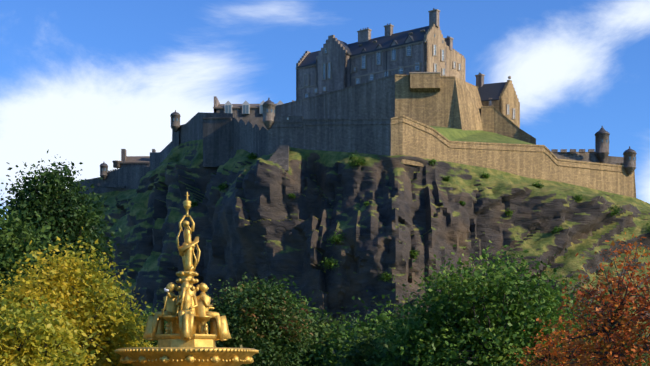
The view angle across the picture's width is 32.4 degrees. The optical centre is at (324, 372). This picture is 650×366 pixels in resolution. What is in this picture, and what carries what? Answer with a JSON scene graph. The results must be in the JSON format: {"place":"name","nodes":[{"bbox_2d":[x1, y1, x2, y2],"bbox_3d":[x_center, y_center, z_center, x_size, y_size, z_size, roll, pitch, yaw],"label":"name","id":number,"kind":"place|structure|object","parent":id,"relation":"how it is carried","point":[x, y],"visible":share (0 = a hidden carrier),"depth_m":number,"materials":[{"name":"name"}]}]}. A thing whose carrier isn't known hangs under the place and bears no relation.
{"place":"outdoors","nodes":[
{"label":"outdoors","id":0,"kind":"place"},
{"bbox_2d":[0,149,131,302],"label":"tree","id":1,"kind":"object","parent":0,"point":[48,189],"depth_m":59.45,"materials":[{"name":"green plant"}]},
{"bbox_2d":[77,325,153,365],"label":"shrub","id":2,"kind":"object","parent":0,"point":[135,343],"depth_m":43.86,"materials":[{"name":"plant"}]},
{"bbox_2d":[0,0,649,228],"label":"sky","id":3,"kind":"structure","parent":0,"point":[86,82],"materials":[{"name":"blue"}]},
{"bbox_2d":[69,72,636,199],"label":"castle walls","id":4,"kind":"structure","parent":0,"point":[434,115],"depth_m":206.12,"materials":[{"name":"brown stone"}]},
{"bbox_2d":[530,232,649,365],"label":"cherry","id":5,"kind":"object","parent":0,"point":[608,301],"depth_m":29.54,"materials":[{"name":"red plant"}]},
{"label":"ground","id":6,"kind":"structure","parent":0,"visible":0},
{"bbox_2d":[0,198,90,320],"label":"tree","id":7,"kind":"object","parent":6,"relation":"on","point":[8,248],"depth_m":51.14,"materials":[{"name":"green plant"}]},
{"bbox_2d":[0,291,110,365],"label":"tree","id":8,"kind":"object","parent":6,"relation":"on","point":[32,348],"depth_m":35.64,"materials":[{"name":"yellow plant"}]},
{"bbox_2d":[0,226,157,365],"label":"tree","id":9,"kind":"object","parent":6,"relation":"on","point":[113,333],"depth_m":41.33,"materials":[{"name":"yellow plant"}]},
{"bbox_2d":[125,303,167,346],"bbox_3d":[-8.615,1.391,50.047,5.420,9.088,5.532,0,0,2],"label":"shrub","id":10,"kind":"object","parent":6,"relation":"on","point":[146,315],"depth_m":49.72,"materials":[{"name":"green plant"}]},
{"bbox_2d":[114,192,258,365],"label":"fountain","id":11,"kind":"object","parent":6,"relation":"on","point":[187,339],"visible":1,"depth_m":39.49,"materials":[{"name":"gold metal"}]},
{"bbox_2d":[208,327,284,365],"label":"tree","id":12,"kind":"object","parent":6,"relation":"on","point":[259,361],"visible":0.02,"depth_m":68.88,"materials":[{"name":"green plant"}]},
{"bbox_2d":[206,272,325,365],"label":"shrub","id":13,"kind":"object","parent":6,"relation":"on","point":[247,299],"depth_m":50.97,"materials":[{"name":"green plant"}]},
{"bbox_2d":[214,274,325,327],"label":"tree","id":14,"kind":"object","parent":6,"relation":"on","point":[281,285],"visible":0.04,"depth_m":77.57,"materials":[{"name":"green plant"}]},
{"bbox_2d":[267,298,360,365],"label":"tree","id":15,"kind":"object","parent":6,"relation":"on","point":[327,325],"depth_m":72.42,"materials":[{"name":"green plant"}]},
{"bbox_2d":[292,287,419,365],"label":"tree","id":16,"kind":"object","parent":6,"relation":"on","point":[346,335],"depth_m":69.13,"materials":[{"name":"green plant"}]},
{"bbox_2d":[71,139,649,365],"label":"castle rock","id":17,"kind":"object","parent":6,"relation":"on","point":[252,219],"visible":0.42,"depth_m":193.49,"materials":[{"name":"grey stone"}]},
{"bbox_2d":[112,149,155,167],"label":"castle building","id":18,"kind":"structure","parent":17,"relation":"on","point":[134,161],"depth_m":273.15,"materials":[{"name":"stone"}]},
{"bbox_2d":[213,96,293,129],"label":"castle building","id":19,"kind":"structure","parent":17,"relation":"on","point":[246,112],"depth_m":250.53,"materials":[{"name":"stone"}]},
{"bbox_2d":[296,8,464,99],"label":"castle","id":20,"kind":"structure","parent":17,"relation":"on","point":[333,63],"depth_m":220.05,"materials":[{"name":"stone"}]},
{"bbox_2d":[188,150,649,282],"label":"shrubs","id":21,"kind":"object","parent":17,"relation":"on","point":[334,239],"visible":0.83,"depth_m":190.95,"materials":[{"name":"green plant"}]},
{"bbox_2d":[475,72,519,127],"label":"building","id":22,"kind":"structure","parent":17,"relation":"on","point":[501,97],"depth_m":216.37,"materials":[{"name":"stone"}]},
{"bbox_2d":[323,300,465,365],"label":"tree","id":23,"kind":"object","parent":6,"relation":"on","point":[356,354],"depth_m":60.75,"materials":[{"name":"green plant"}]},
{"bbox_2d":[349,240,618,365],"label":"tree","id":24,"kind":"object","parent":6,"relation":"on","point":[428,321],"depth_m":52.21,"materials":[{"name":"green plant"}]},
{"bbox_2d":[508,308,649,365],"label":"cherry","id":25,"kind":"object","parent":6,"relation":"on","point":[541,345],"depth_m":33.56,"materials":[{"name":"red plant"}]},
{"bbox_2d":[564,289,649,365],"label":"tree","id":26,"kind":"object","parent":6,"relation":"on","point":[644,363],"visible":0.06,"depth_m":64.22,"materials":[{"name":"red plant"}]}
]}

